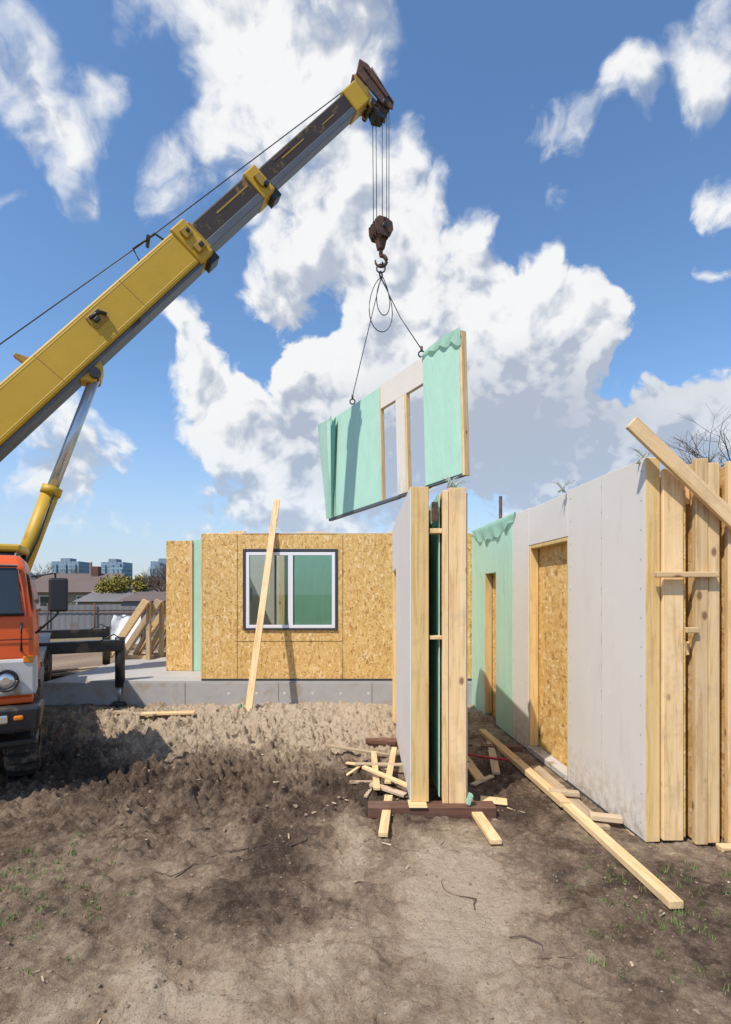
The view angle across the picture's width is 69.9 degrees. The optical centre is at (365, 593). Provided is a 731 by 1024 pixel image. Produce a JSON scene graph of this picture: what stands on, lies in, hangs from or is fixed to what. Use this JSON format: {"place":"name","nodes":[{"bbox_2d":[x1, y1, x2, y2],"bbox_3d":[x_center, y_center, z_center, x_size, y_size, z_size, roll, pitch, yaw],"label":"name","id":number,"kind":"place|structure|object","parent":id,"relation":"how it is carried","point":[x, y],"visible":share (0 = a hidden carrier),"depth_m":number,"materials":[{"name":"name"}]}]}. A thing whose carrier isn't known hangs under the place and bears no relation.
{"place":"outdoors","nodes":[
{"label":"outdoors","id":0,"kind":"place"},
{"bbox_2d":[51,558,89,573],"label":"apartment tower","id":1,"kind":"structure","parent":0,"point":[65,563],"depth_m":400.00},
{"bbox_2d":[118,592,165,605],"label":"garden shed","id":2,"kind":"structure","parent":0,"point":[135,599],"depth_m":25.52,"materials":[{"name":"metal"}]},
{"bbox_2d":[166,541,189,670],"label":"setback wall","id":3,"kind":"structure","parent":0,"point":[177,605],"depth_m":9.49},
{"bbox_2d":[250,556,278,624],"bbox_3d":[-1.980,0.230,9.820,0.840,2.340,0.100,0,0,0],"label":"interior wall gypsum","id":4,"kind":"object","parent":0,"point":[257,564],"depth_m":9.77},
{"bbox_2d":[279,556,284,624],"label":"interior stud","id":5,"kind":"object","parent":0,"point":[281,590],"visible":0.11,"depth_m":9.67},
{"bbox_2d":[329,496,400,520],"bbox_3d":[-0.103,-1.947,12.131,0.085,0.060,3.052,0,-2,-32],"label":"bottom rail","id":6,"kind":"object","parent":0,"point":[366,508],"visible":0.91,"depth_m":11.88,"materials":[{"name":"metal"}]},
{"bbox_2d":[327,388,381,518],"bbox_3d":[-0.289,-3.210,12.424,0.090,2.490,2.454,0,-2,-32],"label":"green face","id":7,"kind":"object","parent":6,"relation":"on","point":[357,467],"visible":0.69,"depth_m":12.18},
{"bbox_2d":[318,416,335,518],"bbox_3d":[-0.980,-3.209,13.381,0.143,2.596,0.740,0,-2,-32],"label":"loose membrane","id":8,"kind":"object","parent":7,"relation":"attached to","point":[322,429],"visible":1,"depth_m":13.44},
{"bbox_2d":[331,417,335,516],"bbox_3d":[-0.803,-3.146,13.020,0.006,2.470,0.254,0,0,-33],"label":"membrane fold","id":9,"kind":"object","parent":8,"relation":"attached to","point":[333,426],"visible":1,"depth_m":13.06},
{"bbox_2d":[379,387,385,500],"bbox_3d":[0.371,-3.262,11.365,0.091,2.500,0.040,0,-2,-32],"label":"stud","id":10,"kind":"object","parent":6,"relation":"on","point":[383,482],"visible":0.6,"depth_m":11.34,"materials":[{"name":"brown wood"}]},
{"bbox_2d":[380,357,422,408],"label":"lintel","id":11,"kind":"structure","parent":10,"relation":"attached to","point":[408,379],"depth_m":10.66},
{"bbox_2d":[398,487,431,497],"bbox_3d":[0.968,-2.023,10.417,0.080,0.041,1.014,0,-2,-32],"label":"back rail","id":12,"kind":"object","parent":6,"relation":"on","point":[402,495],"visible":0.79,"depth_m":10.71,"materials":[{"name":"metal"}]},
{"bbox_2d":[396,395,405,494],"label":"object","id":13,"kind":"object","parent":12,"relation":"on","point":[401,465],"visible":0.8,"depth_m":10.72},
{"bbox_2d":[0,637,730,1023],"bbox_3d":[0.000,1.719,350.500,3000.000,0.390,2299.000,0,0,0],"label":"ground","id":14,"kind":"structure","parent":0,"point":[268,905],"depth_m":3.16,"materials":[{"name":"soil"}]},
{"bbox_2d":[37,592,91,604],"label":"walls","id":15,"kind":"structure","parent":14,"relation":"on","point":[71,597],"depth_m":36.00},
{"bbox_2d":[35,574,133,591],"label":"roof","id":16,"kind":"structure","parent":15,"relation":"on","point":[82,582],"depth_m":37.47,"materials":[{"name":"tile"}]},
{"bbox_2d":[51,666,100,679],"bbox_3d":[-5.870,1.613,10.461,2.334,0.284,1.022,0,0,-10],"label":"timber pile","id":17,"kind":"object","parent":14,"relation":"on","point":[59,673],"visible":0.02,"depth_m":10.30,"materials":[{"name":"brown wood"}]},
{"bbox_2d":[38,603,165,636],"bbox_3d":[-13.840,1.150,21.738,14.390,1.500,0.136,0,0,0],"label":"metal fence","id":18,"kind":"object","parent":14,"relation":"on","point":[80,617],"visible":0.27,"depth_m":21.80,"materials":[{"name":"metal"}]},
{"bbox_2d":[83,602,122,605],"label":"walls","id":19,"kind":"structure","parent":14,"relation":"on","point":[92,603],"depth_m":30.00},
{"bbox_2d":[73,585,164,601],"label":"roof","id":20,"kind":"structure","parent":19,"relation":"on","point":[115,596],"depth_m":30.42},
{"bbox_2d":[101,559,131,573],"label":"apartment tower","id":21,"kind":"structure","parent":14,"relation":"on","point":[107,566],"depth_m":400.00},
{"bbox_2d":[110,564,131,577],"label":"apartment tower","id":22,"kind":"structure","parent":14,"relation":"on","point":[117,569],"depth_m":395.00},
{"bbox_2d":[92,573,151,593],"bbox_3d":[-14.735,0.304,31.757,3.828,3.201,2.585,0,0,0],"label":"flowering tree","id":23,"kind":"object","parent":14,"relation":"on","point":[120,583],"visible":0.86,"depth_m":31.13,"materials":[{"name":"green plant"}]},
{"bbox_2d":[111,614,140,643],"bbox_3d":[-7.648,1.130,16.676,0.935,0.959,0.368,0,0,0],"label":"white tarp","id":24,"kind":"object","parent":14,"relation":"on","point":[118,623],"visible":0.53,"depth_m":16.70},
{"bbox_2d":[139,565,165,591],"bbox_3d":[-10.775,-0.059,28.489,3.372,3.929,3.104,0,0,0],"label":"bare tree","id":25,"kind":"object","parent":14,"relation":"on","point":[161,580],"visible":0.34,"depth_m":28.28,"materials":[{"name":"brown plant"}]},
{"bbox_2d":[141,711,195,715],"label":"wooden plank","id":26,"kind":"object","parent":14,"relation":"on","point":[172,713],"visible":1,"depth_m":7.27,"materials":[{"name":"brown wood"}]},
{"bbox_2d":[0,59,423,776],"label":"mobile crane","id":27,"kind":"object","parent":14,"relation":"on","point":[52,375],"visible":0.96,"depth_m":8.76,"materials":[{"name":"orange paint"}]},
{"bbox_2d":[42,658,471,706],"bbox_3d":[-1.650,1.765,10.705,7.100,0.670,4.630,0,0,0],"label":"foundation","id":28,"kind":"object","parent":14,"relation":"on","point":[75,689],"visible":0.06,"depth_m":8.39,"materials":[{"name":"concrete"}]},
{"bbox_2d":[110,599,165,659],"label":"timber trusses","id":29,"kind":"object","parent":28,"relation":"on","point":[149,632],"visible":0.51,"depth_m":11.40,"materials":[{"name":"brown wood"}]},
{"bbox_2d":[202,534,242,678],"bbox_3d":[-2.303,0.216,8.505,0.655,2.368,0.170,0,0,0],"label":"wall left of window","id":30,"kind":"structure","parent":28,"relation":"on","point":[222,606],"depth_m":8.42,"materials":[{"name":"wood"}]},
{"bbox_2d":[243,549,245,627],"bbox_3d":[-1.950,-0.077,8.439,0.050,1.285,0.062,0,0,0],"label":"tape","id":31,"kind":"object","parent":30,"relation":"attached to","point":[244,588],"visible":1,"depth_m":8.41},
{"bbox_2d":[86,656,471,681],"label":"foundation slab","id":32,"kind":"structure","parent":28,"relation":"on","point":[154,670],"depth_m":8.85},
{"bbox_2d":[190,540,192,670],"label":"setback stud","id":33,"kind":"object","parent":32,"relation":"on","point":[191,605],"visible":0.56,"depth_m":9.44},
{"bbox_2d":[193,540,200,670],"bbox_3d":[-2.865,0.210,9.545,0.530,2.380,0.150,0,0,0],"label":"setback green strip","id":34,"kind":"object","parent":32,"relation":"on","point":[196,605],"visible":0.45,"depth_m":9.47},
{"bbox_2d":[243,630,336,678],"bbox_3d":[-1.215,0.983,8.505,1.520,0.835,0.170,0,0,0],"label":"wall below window","id":35,"kind":"structure","parent":28,"relation":"on","point":[297,654],"depth_m":8.42,"materials":[{"name":"wood"}]},
{"bbox_2d":[243,628,337,629],"bbox_3d":[-1.205,0.572,8.415,1.520,0.026,0.050,0,0,0],"label":"window sill","id":36,"kind":"structure","parent":35,"relation":"on","point":[292,628],"depth_m":8.39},
{"bbox_2d":[246,552,249,627],"bbox_3d":[-1.896,-0.056,8.440,0.050,1.221,0.080,0,0,0],"label":"frame","id":37,"kind":"object","parent":36,"relation":"on","point":[247,589],"visible":1,"depth_m":8.40,"materials":[{"name":"white plastic"}]},
{"bbox_2d":[249,625,331,627],"bbox_3d":[-1.206,0.530,8.441,1.331,0.050,0.079,0,0,0],"label":"frame bottom","id":38,"kind":"object","parent":36,"relation":"on","point":[294,626],"visible":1,"depth_m":8.40,"materials":[{"name":"white plastic"}]},
{"bbox_2d":[274,556,276,624],"bbox_3d":[-1.458,-0.056,8.463,0.035,1.121,0.025,0,0,0],"label":"sash bar","id":39,"kind":"object","parent":38,"relation":"on","point":[275,590],"visible":1,"depth_m":8.45,"materials":[{"name":"white plastic"}]},
{"bbox_2d":[288,555,292,624],"bbox_3d":[-1.206,-0.056,8.441,0.080,1.121,0.078,0,0,0],"label":"mullion","id":40,"kind":"object","parent":38,"relation":"on","point":[290,589],"visible":1,"depth_m":8.40,"materials":[{"name":"white plastic"}]},
{"bbox_2d":[332,552,334,627],"bbox_3d":[-0.515,-0.056,8.440,0.050,1.221,0.080,0,0,0],"label":"frame","id":41,"kind":"object","parent":36,"relation":"on","point":[333,589],"visible":1,"depth_m":8.40,"materials":[{"name":"white plastic"}]},
{"bbox_2d":[335,549,337,627],"bbox_3d":[-0.465,-0.077,8.439,0.040,1.285,0.062,0,0,0],"label":"tape","id":42,"kind":"object","parent":36,"relation":"on","point":[336,588],"visible":1,"depth_m":8.41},
{"bbox_2d":[285,556,331,624],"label":"interior wall","id":43,"kind":"structure","parent":28,"relation":"on","point":[312,590],"depth_m":9.77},
{"bbox_2d":[201,679,471,680],"bbox_3d":[-0.460,1.386,8.439,4.360,0.032,0.062,0,0,0],"label":"sill strip","id":44,"kind":"object","parent":28,"relation":"on","point":[302,679],"visible":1,"depth_m":8.41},
{"bbox_2d":[337,534,471,678],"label":"osb wall","id":45,"kind":"structure","parent":28,"relation":"on","point":[364,637],"depth_m":8.42,"materials":[{"name":"wood"}]},
{"bbox_2d":[243,534,336,548],"bbox_3d":[-1.215,-0.838,8.505,1.520,0.236,0.170,0,0,0],"label":"wall above window","id":46,"kind":"structure","parent":45,"relation":"attached to","point":[296,541],"depth_m":8.42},
{"bbox_2d":[246,549,334,555],"bbox_3d":[-1.205,-0.668,8.441,1.440,0.104,0.079,0,0,0],"label":"window frame","id":47,"kind":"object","parent":46,"relation":"attached to","point":[295,552],"depth_m":8.41,"materials":[{"name":"white plastic"}]},
{"bbox_2d":[205,533,470,533],"bbox_3d":[-0.450,-0.976,8.505,4.300,0.013,0.130,0,0,0],"label":"top plate","id":48,"kind":"object","parent":45,"relation":"on","point":[303,533],"visible":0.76,"depth_m":8.44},
{"bbox_2d":[245,499,279,710],"bbox_3d":[-1.571,0.098,8.030,0.100,3.451,0.032,4,-18,1],"label":"leaning plank","id":49,"kind":"object","parent":14,"relation":"on","point":[260,622],"visible":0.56,"depth_m":7.98,"materials":[{"name":"brown wood"}]},
{"bbox_2d":[1,703,567,913],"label":"sand lumps","id":50,"kind":"object","parent":14,"relation":"on","point":[366,839],"visible":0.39,"depth_m":5.62,"materials":[{"name":"soil"}]},
{"bbox_2d":[85,808,577,958],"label":"twigs","id":51,"kind":"object","parent":14,"relation":"on","point":[325,830],"visible":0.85,"depth_m":3.40,"materials":[{"name":"wood"}]},
{"bbox_2d":[41,745,664,1023],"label":"wood chips","id":52,"kind":"object","parent":14,"relation":"on","point":[631,963],"visible":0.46,"depth_m":3.82,"materials":[{"name":"brown wood"}]},
{"bbox_2d":[0,704,729,1023],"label":"soil clods","id":53,"kind":"object","parent":14,"relation":"on","point":[142,990],"visible":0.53,"depth_m":2.76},
{"bbox_2d":[345,762,386,769],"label":"wooden plank","id":54,"kind":"object","parent":14,"relation":"on","point":[353,763],"visible":0.46,"depth_m":5.30,"materials":[{"name":"brown wood"}]},
{"bbox_2d":[371,751,379,789],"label":"wooden plank","id":55,"kind":"object","parent":54,"relation":"on","point":[376,783],"visible":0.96,"depth_m":4.91,"materials":[{"name":"brown wood"}]},
{"bbox_2d":[384,747,396,783],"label":"wooden plank","id":56,"kind":"object","parent":54,"relation":"on","point":[392,757],"visible":0.94,"depth_m":5.24,"materials":[{"name":"brown wood"}]},
{"bbox_2d":[362,765,406,787],"bbox_3d":[0.180,1.671,4.785,0.522,0.026,0.050,8,5,39],"label":"wooden plank","id":57,"kind":"object","parent":56,"relation":"on","point":[385,776],"visible":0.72,"depth_m":4.77,"materials":[{"name":"brown wood"}]},
{"bbox_2d":[378,795,392,836],"bbox_3d":[0.165,1.766,4.180,0.070,0.036,0.645,0,3,6],"label":"wooden plank","id":58,"kind":"object","parent":14,"relation":"on","point":[384,824],"visible":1,"depth_m":4.04,"materials":[{"name":"brown wood"}]},
{"bbox_2d":[369,782,407,797],"bbox_3d":[0.200,1.742,4.650,0.362,0.025,0.070,5,3,34],"label":"wooden plank","id":59,"kind":"object","parent":14,"relation":"on","point":[394,791],"visible":0.93,"depth_m":4.61,"materials":[{"name":"brown wood"}]},
{"bbox_2d":[365,510,430,775],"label":"standing wall panels","id":60,"kind":"object","parent":14,"relation":"on","point":[386,739],"visible":0.24,"depth_m":4.90,"materials":[{"name":"wood"}]},
{"bbox_2d":[368,801,496,818],"bbox_3d":[0.540,1.773,4.290,1.040,0.094,0.140,0,0,0],"label":"rusty bearer","id":61,"kind":"object","parent":14,"relation":"on","point":[488,809],"visible":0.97,"depth_m":4.22,"materials":[{"name":"brown metal"}]},
{"bbox_2d":[408,800,427,807],"bbox_3d":[0.425,1.720,4.275,0.150,0.010,0.150,0,0,0],"label":"bearer shim","id":62,"kind":"object","parent":61,"relation":"on","point":[411,804],"visible":0.76,"depth_m":4.25,"materials":[{"name":"brown wood"}]},
{"bbox_2d":[412,487,428,801],"bbox_3d":[0.451,0.417,4.319,0.141,2.595,0.038,0,0,0],"label":"panel end stud","id":63,"kind":"object","parent":62,"relation":"on","point":[420,644],"visible":1,"depth_m":4.30,"materials":[{"name":"yellow wood"}]},
{"bbox_2d":[442,490,447,803],"bbox_3d":[0.658,0.438,4.312,0.048,2.575,0.045,0,0,0],"label":"panel end stud","id":64,"kind":"object","parent":61,"relation":"on","point":[444,646],"visible":1,"depth_m":4.29,"materials":[{"name":"brown wood"}]},
{"bbox_2d":[448,488,465,803],"bbox_3d":[0.757,0.427,4.311,0.142,2.595,0.047,0,0,0],"label":"panel end stud","id":65,"kind":"object","parent":61,"relation":"on","point":[456,645],"visible":0.88,"depth_m":4.29,"materials":[{"name":"brown wood"}]},
{"bbox_2d":[440,493,441,796],"bbox_3d":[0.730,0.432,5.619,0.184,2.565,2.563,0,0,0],"label":"stud","id":66,"kind":"object","parent":14,"relation":"on","point":[441,647],"visible":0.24,"depth_m":4.39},
{"bbox_2d":[429,493,439,796],"bbox_3d":[0.616,0.427,5.630,0.008,2.535,2.540,0,0,0],"label":"green membrane","id":67,"kind":"object","parent":66,"relation":"attached to","point":[435,658],"visible":0.36,"depth_m":4.57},
{"bbox_2d":[466,493,466,797],"bbox_3d":[0.836,0.443,5.605,0.013,2.545,2.590,0,0,0],"label":"gypsum right edge","id":68,"kind":"object","parent":66,"relation":"attached to","point":[466,645],"visible":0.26,"depth_m":4.31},
{"bbox_2d":[440,447,650,492],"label":"membrane scraps","id":69,"kind":"object","parent":66,"relation":"on","point":[450,484],"visible":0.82,"depth_m":4.37,"materials":[{"name":"plastic"}]},
{"bbox_2d":[467,755,485,781],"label":"wooden plank","id":70,"kind":"object","parent":14,"relation":"on","point":[474,771],"visible":0.49,"depth_m":5.21,"materials":[{"name":"brown wood"}]},
{"bbox_2d":[472,535,490,714],"bbox_3d":[1.783,0.407,8.058,0.105,2.785,0.690,0,0,-4],"label":"panel green","id":71,"kind":"object","parent":14,"relation":"on","point":[478,625],"visible":0.54,"depth_m":8.02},
{"bbox_2d":[467,791,501,844],"bbox_3d":[0.895,1.781,4.310,0.086,0.035,1.182,0,-1,-3],"label":"wooden plank","id":72,"kind":"object","parent":14,"relation":"on","point":[492,836],"visible":0.45,"depth_m":3.92,"materials":[{"name":"brown wood"}]},
{"bbox_2d":[485,574,491,712],"bbox_3d":[1.808,0.731,7.693,0.097,2.038,0.038,0,0,-4],"label":"jamb","id":73,"kind":"object","parent":14,"relation":"on","point":[488,643],"visible":1,"depth_m":7.67,"materials":[{"name":"yellow wood"}]},
{"bbox_2d":[485,536,495,573],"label":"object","id":74,"kind":"structure","parent":73,"relation":"on","point":[490,556],"depth_m":7.42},
{"bbox_2d":[487,741,499,774],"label":"wooden plank","id":75,"kind":"object","parent":14,"relation":"on","point":[495,769],"visible":0.71,"depth_m":5.49,"materials":[{"name":"brown wood"}]},
{"bbox_2d":[481,744,522,751],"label":"wooden plank","id":76,"kind":"object","parent":14,"relation":"on","point":[514,748],"visible":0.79,"depth_m":6.02,"materials":[{"name":"brown wood"}]},
{"bbox_2d":[478,729,570,806],"bbox_3d":[1.585,1.765,5.555,0.090,0.052,2.396,0,0,-4],"label":"wooden plank","id":77,"kind":"object","parent":14,"relation":"on","point":[539,781],"visible":0.91,"depth_m":5.16,"materials":[{"name":"brown wood"}]},
{"bbox_2d":[491,543,566,766],"bbox_3d":[2.051,0.470,6.102,0.144,2.660,4.470,0,0,-4],"label":"osb board","id":78,"kind":"object","parent":14,"relation":"on","point":[552,650],"visible":0.04,"depth_m":5.65,"materials":[{"name":"wood"}]},
{"bbox_2d":[527,746,567,780],"bbox_3d":[1.951,1.772,5.514,0.125,0.055,0.970,0,0,-4],"label":"door sill","id":79,"kind":"structure","parent":14,"relation":"on","point":[556,766],"depth_m":5.46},
{"bbox_2d":[530,765,610,829],"bbox_3d":[1.790,1.794,4.700,0.100,0.031,1.402,0,0,-3],"label":"wooden plank","id":80,"kind":"object","parent":14,"relation":"on","point":[555,783],"visible":0.59,"depth_m":4.54,"materials":[{"name":"brown wood"}]},
{"bbox_2d":[549,788,579,797],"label":"wooden plank","id":81,"kind":"object","parent":80,"relation":"on","point":[570,793],"visible":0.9,"depth_m":4.55,"materials":[{"name":"brown wood"}]},
{"bbox_2d":[589,811,622,823],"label":"wooden plank","id":82,"kind":"object","parent":80,"relation":"on","point":[606,817],"visible":1,"depth_m":4.04,"materials":[{"name":"brown wood"}]},
{"bbox_2d":[495,719,656,842],"bbox_3d":[1.915,1.816,6.088,0.117,0.028,4.580,0,0,-4],"label":"bottom rail","id":83,"kind":"object","parent":14,"relation":"on","point":[593,802],"visible":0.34,"depth_m":4.73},
{"bbox_2d":[496,522,512,736],"bbox_3d":[1.867,0.407,6.858,0.105,2.785,0.637,0,0,-4],"label":"panel green","id":84,"kind":"object","parent":83,"relation":"on","point":[504,631],"visible":0.61,"depth_m":6.83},
{"bbox_2d":[513,508,530,747],"bbox_3d":[1.908,0.410,6.274,0.105,2.780,0.527,0,0,-4],"label":"panel","id":85,"kind":"object","parent":83,"relation":"on","point":[520,628],"visible":0.78,"depth_m":6.23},
{"bbox_2d":[526,471,641,822],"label":"prefab wall","id":86,"kind":"structure","parent":14,"relation":"on","point":[551,543],"depth_m":5.37,"materials":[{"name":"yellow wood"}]},
{"bbox_2d":[470,511,519,542],"bbox_3d":[1.787,-0.870,7.382,0.102,0.279,1.980,0,0,-4],"label":"membrane drape","id":87,"kind":"object","parent":86,"relation":"attached to","point":[491,530],"visible":1,"depth_m":7.25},
{"bbox_2d":[529,546,537,745],"bbox_3d":[1.928,0.596,5.989,0.097,2.288,0.042,0,0,-4],"label":"door jamb","id":88,"kind":"object","parent":86,"relation":"attached to","point":[533,647],"depth_m":5.97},
{"bbox_2d":[529,493,567,545],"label":"panel lintel","id":89,"kind":"structure","parent":86,"relation":"on","point":[548,520],"depth_m":5.43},
{"bbox_2d":[568,457,652,840],"bbox_3d":[2.039,0.405,4.408,0.105,2.790,1.228,0,0,-4],"label":"panel","id":90,"kind":"object","parent":14,"relation":"on","point":[606,575],"visible":0.91,"depth_m":4.27,"materials":[{"name":"white"}]},
{"bbox_2d":[562,802,683,908],"bbox_3d":[1.732,1.778,3.700,0.085,0.045,1.442,0,0,-3],"label":"wooden plank","id":91,"kind":"object","parent":14,"relation":"on","point":[656,887],"visible":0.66,"depth_m":3.45,"materials":[{"name":"brown wood"}]},
{"bbox_2d":[645,458,659,841],"bbox_3d":[2.082,0.407,3.789,0.106,2.785,0.011,0,0,-4],"label":"wooden stud","id":92,"kind":"object","parent":14,"relation":"on","point":[652,653],"visible":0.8,"depth_m":3.78,"materials":[{"name":"wood"}]},
{"bbox_2d":[660,469,682,840],"bbox_3d":[2.216,0.440,3.780,0.148,2.680,0.040,0,0,0],"label":"panel end","id":93,"kind":"object","parent":14,"relation":"on","point":[671,663],"visible":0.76,"depth_m":3.76,"materials":[{"name":"brown wood"}]},
{"bbox_2d":[683,490,685,836],"bbox_3d":[2.304,0.505,3.792,0.023,2.510,0.035,0,0,0],"label":"panel end edge","id":94,"kind":"object","parent":93,"relation":"attached to","point":[684,665],"visible":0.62,"depth_m":3.77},
{"bbox_2d":[686,464,691,838],"bbox_3d":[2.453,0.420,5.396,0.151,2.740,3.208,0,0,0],"label":"stud","id":95,"kind":"object","parent":14,"relation":"on","point":[689,675],"visible":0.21,"depth_m":3.83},
{"bbox_2d":[664,404,730,468],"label":"bare tree","id":96,"kind":"object","parent":14,"relation":"on","point":[693,452],"visible":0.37,"depth_m":19.37,"materials":[{"name":"brown plant"}]},
{"bbox_2d":[692,458,707,844],"bbox_3d":[2.409,0.415,3.765,0.089,2.770,0.050,0,0,0],"label":"panel end stud","id":97,"kind":"object","parent":14,"relation":"on","point":[700,677],"visible":1,"depth_m":3.74,"materials":[{"name":"brown wood"}]},
{"bbox_2d":[708,463,718,842],"bbox_3d":[2.499,0.425,3.768,0.082,2.730,0.045,0,0,0],"label":"panel end stud","id":98,"kind":"object","parent":14,"relation":"on","point":[713,672],"visible":0.8,"depth_m":3.75,"materials":[{"name":"brown wood"}]},
{"bbox_2d":[654,572,718,576],"bbox_3d":[2.280,-0.135,3.712,0.440,0.040,0.045,0,0,0],"label":"crosspiece","id":99,"kind":"object","parent":98,"relation":"attached to","point":[686,574],"visible":1,"depth_m":3.69,"materials":[{"name":"brown wood"}]},
{"bbox_2d":[719,466,723,838],"bbox_3d":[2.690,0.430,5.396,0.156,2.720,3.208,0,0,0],"label":"stud","id":100,"kind":"object","parent":14,"relation":"on","point":[721,663],"visible":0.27,"depth_m":3.83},
{"bbox_2d":[724,461,730,842],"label":"panel end stud","id":101,"kind":"object","parent":14,"relation":"on","point":[727,663],"visible":0.94,"depth_m":3.75,"materials":[{"name":"brown wood"}]},
{"bbox_2d":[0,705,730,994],"bbox_3d":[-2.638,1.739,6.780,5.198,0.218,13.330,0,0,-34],"label":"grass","id":102,"kind":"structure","parent":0,"point":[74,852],"depth_m":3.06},
{"bbox_2d":[0,0,730,583],"label":"sky","id":103,"kind":"structure","parent":0,"point":[559,171],"materials":[{"name":"blue"}]},
{"bbox_2d":[392,571,395,721],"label":"wooden stud","id":104,"kind":"object","parent":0,"point":[394,646],"visible":0.51,"depth_m":6.95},
{"bbox_2d":[392,523,395,570],"bbox_3d":[0.373,-0.585,6.676,0.014,0.570,0.848,0,0,0],"label":"wall panel","id":105,"kind":"object","parent":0,"point":[394,549],"visible":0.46,"depth_m":6.59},
{"bbox_2d":[396,487,411,801],"bbox_3d":[0.373,0.417,5.278,0.014,2.595,1.944,0,0,0],"label":"panel face gypsum","id":106,"kind":"object","parent":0,"point":[404,629],"visible":0.96,"depth_m":4.90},
{"bbox_2d":[406,473,464,493],"bbox_3d":[1.298,-2.056,9.883,0.085,0.039,1.663,0,-2,-32],"label":"bottom rail","id":107,"kind":"object","parent":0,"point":[442,482],"visible":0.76,"depth_m":9.66,"materials":[{"name":"metal"}]},
{"bbox_2d":[404,394,411,491],"bbox_3d":[0.859,-3.045,10.583,0.090,1.998,0.079,0,-2,-32],"label":"post edge","id":108,"kind":"object","parent":107,"relation":"on","point":[407,440],"visible":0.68,"depth_m":10.55,"materials":[{"name":"brown wood"}]},
{"bbox_2d":[422,341,462,485],"bbox_3d":[1.436,-3.362,9.653,0.094,2.550,1.029,0,-2,-32],"label":"green face","id":109,"kind":"object","parent":107,"relation":"on","point":[442,413],"visible":0.85,"depth_m":9.60},
{"bbox_2d":[420,327,460,355],"bbox_3d":[1.357,-4.524,9.618,0.057,0.367,1.090,0,-2,-32],"label":"membrane top fold","id":110,"kind":"object","parent":109,"relation":"attached to","point":[453,336],"visible":1,"depth_m":9.45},
{"bbox_2d":[459,330,469,475],"bbox_3d":[1.740,-3.353,9.197,0.120,2.570,0.058,0,-2,-32],"label":"end stud","id":111,"kind":"object","parent":107,"relation":"on","point":[464,409],"visible":1,"depth_m":9.17,"materials":[{"name":"brown wood"}]},
{"bbox_2d":[567,537,567,773],"bbox_3d":[1.995,0.596,5.037,0.097,2.288,0.028,0,0,-4],"label":"door jamb","id":112,"kind":"object","parent":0,"point":[567,655],"depth_m":5.03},
{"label":"panel end stud","id":113,"kind":"object","parent":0,"visible":0},
{"bbox_2d":[626,417,730,529],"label":"diagonal brace","id":114,"kind":"object","parent":113,"relation":"attached to","point":[677,467],"visible":1,"depth_m":3.66,"materials":[{"name":"brown wood"}]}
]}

